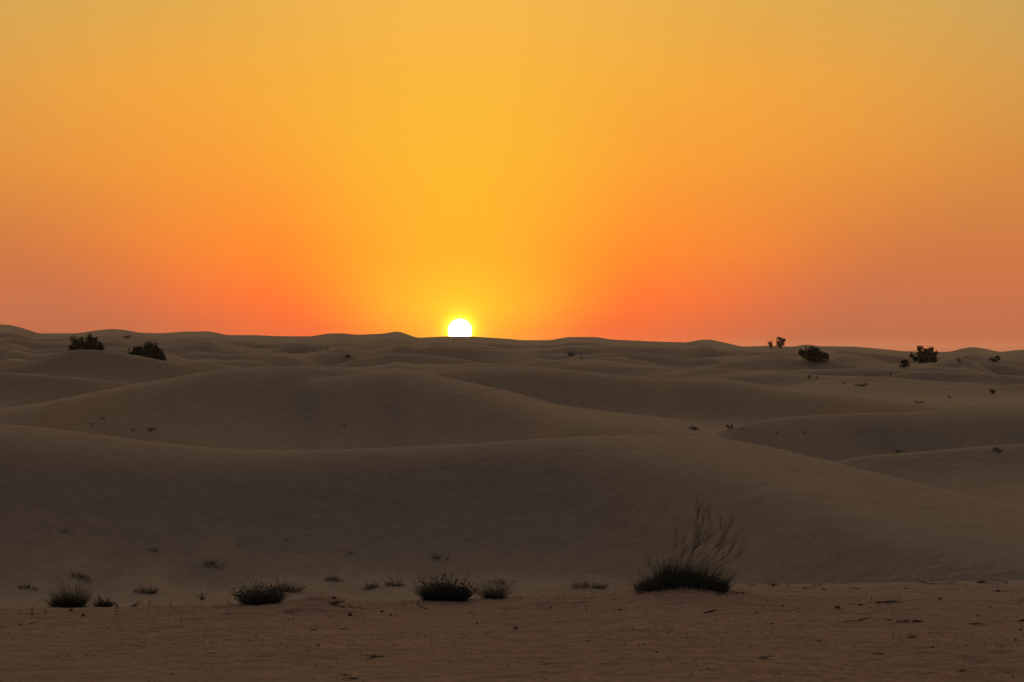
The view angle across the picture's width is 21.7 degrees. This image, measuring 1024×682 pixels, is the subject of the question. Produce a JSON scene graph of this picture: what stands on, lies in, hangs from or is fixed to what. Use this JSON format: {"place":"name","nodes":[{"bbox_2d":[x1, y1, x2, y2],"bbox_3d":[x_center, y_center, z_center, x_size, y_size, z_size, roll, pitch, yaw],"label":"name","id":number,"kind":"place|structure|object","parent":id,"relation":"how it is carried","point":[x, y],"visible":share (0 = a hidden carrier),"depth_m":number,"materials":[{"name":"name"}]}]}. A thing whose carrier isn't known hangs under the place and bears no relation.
{"place":"outdoors","nodes":[
{"label":"outdoors","id":0,"kind":"place"},
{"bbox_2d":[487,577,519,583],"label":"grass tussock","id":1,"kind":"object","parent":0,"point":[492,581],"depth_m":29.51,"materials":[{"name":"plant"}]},
{"bbox_2d":[0,324,1023,681],"bbox_3d":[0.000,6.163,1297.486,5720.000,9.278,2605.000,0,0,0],"label":"sand dunes","id":2,"kind":"structure","parent":0,"point":[546,470],"depth_m":31.63,"materials":[{"name":"brown sand"}]},
{"bbox_2d":[17,579,38,589],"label":"grass tussock","id":3,"kind":"object","parent":2,"relation":"on","point":[22,587],"depth_m":28.29,"materials":[{"name":"plant"}]},
{"bbox_2d":[42,577,95,606],"bbox_3d":[-4.490,2.548,27.148,0.540,0.344,0.516,0,0,33],"label":"grass tussock","id":4,"kind":"object","parent":2,"relation":"on","point":[69,599],"depth_m":27.09,"materials":[{"name":"plant"}]},
{"bbox_2d":[69,567,90,582],"bbox_3d":[-4.677,2.546,28.982,0.267,0.173,0.269,0,0,0],"label":"grass tussock","id":5,"kind":"object","parent":2,"relation":"on","point":[80,575],"depth_m":28.98,"materials":[{"name":"plant"}]},
{"bbox_2d":[68,334,103,350],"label":"desert shrub","id":6,"kind":"object","parent":2,"relation":"on","point":[78,345],"visible":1,"depth_m":121.64,"materials":[{"name":"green plant"}]},
{"bbox_2d":[90,595,116,606],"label":"grass tussock","id":7,"kind":"object","parent":2,"relation":"on","point":[102,603],"depth_m":27.21,"materials":[{"name":"plant"}]},
{"bbox_2d":[132,583,159,593],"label":"grass tussock","id":8,"kind":"object","parent":2,"relation":"on","point":[144,590],"depth_m":28.31,"materials":[{"name":"plant"}]},
{"bbox_2d":[128,340,165,360],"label":"desert shrub","id":9,"kind":"object","parent":2,"relation":"on","point":[150,350],"visible":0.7,"depth_m":122.31,"materials":[{"name":"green plant"}]},
{"bbox_2d":[193,591,207,599],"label":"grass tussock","id":10,"kind":"object","parent":2,"relation":"on","point":[202,597],"depth_m":28.09,"materials":[{"name":"plant"}]},
{"bbox_2d":[202,558,224,568],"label":"grass tussock","id":11,"kind":"object","parent":2,"relation":"on","point":[212,562],"depth_m":29.94,"materials":[{"name":"plant"}]},
{"bbox_2d":[229,572,289,605],"bbox_3d":[-2.235,2.196,23.599,0.474,0.310,0.540,0,0,34],"label":"grass tussock","id":12,"kind":"object","parent":2,"relation":"on","point":[258,597],"depth_m":23.54,"materials":[{"name":"plant"}]},
{"bbox_2d":[262,573,308,592],"bbox_3d":[-2.446,2.603,28.697,0.508,0.214,0.393,0,0,0],"label":"grass tussock","id":13,"kind":"object","parent":2,"relation":"on","point":[287,587],"depth_m":28.67,"materials":[{"name":"plant"}]},
{"bbox_2d":[325,573,344,581],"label":"grass tussock","id":14,"kind":"object","parent":2,"relation":"on","point":[333,578],"depth_m":29.59,"materials":[{"name":"plant"}]},
{"bbox_2d":[327,595,350,604],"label":"dead twig","id":15,"kind":"object","parent":2,"relation":"on","point":[335,602],"visible":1,"depth_m":23.06,"materials":[{"name":"brown wood"}]},
{"bbox_2d":[363,580,378,589],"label":"grass tussock","id":16,"kind":"object","parent":2,"relation":"on","point":[370,587],"depth_m":28.97,"materials":[{"name":"plant"}]},
{"bbox_2d":[359,650,382,658],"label":"dead twig","id":17,"kind":"object","parent":2,"relation":"on","point":[373,656],"visible":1,"depth_m":19.54,"materials":[{"name":"brown wood"}]},
{"bbox_2d":[382,573,406,585],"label":"grass tussock","id":18,"kind":"object","parent":2,"relation":"on","point":[388,583],"depth_m":29.06,"materials":[{"name":"plant"}]},
{"bbox_2d":[412,567,479,600],"bbox_3d":[-0.583,2.166,23.761,0.632,0.318,0.487,0,0,0],"label":"grass tussock","id":19,"kind":"object","parent":2,"relation":"on","point":[446,591],"depth_m":23.67,"materials":[{"name":"green plant"}]},
{"bbox_2d":[472,574,516,598],"bbox_3d":[-0.155,2.187,23.971,0.435,0.280,0.390,0,0,0],"label":"grass tussock","id":20,"kind":"object","parent":2,"relation":"on","point":[491,594],"depth_m":23.92,"materials":[{"name":"plant"}]},
{"bbox_2d":[1,587,1022,681],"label":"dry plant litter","id":21,"kind":"object","parent":2,"relation":"on","point":[542,611],"visible":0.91,"depth_m":20.60,"materials":[{"name":"brown plant"}]},
{"bbox_2d":[570,577,608,588],"bbox_3d":[0.850,2.641,29.127,0.456,0.144,0.372,0,0,0],"label":"grass tussock","id":22,"kind":"object","parent":2,"relation":"on","point":[585,585],"depth_m":29.11,"materials":[{"name":"plant"}]},
{"bbox_2d":[630,495,751,594],"bbox_3d":[1.606,1.795,23.855,1.094,0.928,0.983,0,0,0],"label":"desert broom bush","id":23,"kind":"object","parent":2,"relation":"on","point":[673,579],"visible":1,"depth_m":23.78,"materials":[{"name":"green plant"}]},
{"bbox_2d":[776,337,785,347],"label":"desert shrub","id":24,"kind":"object","parent":2,"relation":"on","point":[780,342],"visible":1,"depth_m":400.46,"materials":[{"name":"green plant"}]},
{"bbox_2d":[798,346,828,360],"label":"desert shrub","id":25,"kind":"object","parent":2,"relation":"on","point":[812,353],"visible":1,"depth_m":172.86,"materials":[{"name":"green plant"}]},
{"bbox_2d":[868,600,899,602],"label":"dead twig","id":26,"kind":"object","parent":2,"relation":"on","point":[887,601],"visible":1,"depth_m":23.20,"materials":[{"name":"brown wood"}]},
{"bbox_2d":[899,359,909,368],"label":"desert shrub","id":27,"kind":"object","parent":2,"relation":"on","point":[904,363],"visible":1,"depth_m":162.11,"materials":[{"name":"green plant"}]},
{"bbox_2d":[897,618,922,621],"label":"dead twig","id":28,"kind":"object","parent":2,"relation":"on","point":[901,620],"visible":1,"depth_m":21.71,"materials":[{"name":"brown wood"}]},
{"bbox_2d":[909,345,938,362],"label":"desert shrub","id":29,"kind":"object","parent":2,"relation":"on","point":[925,356],"visible":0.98,"depth_m":216.36,"materials":[{"name":"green plant"}]},
{"bbox_2d":[990,355,1000,360],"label":"desert shrub","id":30,"kind":"object","parent":2,"relation":"on","point":[997,357],"visible":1,"depth_m":193.11,"materials":[{"name":"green plant"}]},
{"bbox_2d":[0,0,1023,351],"label":"sky","id":31,"kind":"structure","parent":0,"point":[745,173],"materials":[{"name":"orange"}]}
]}

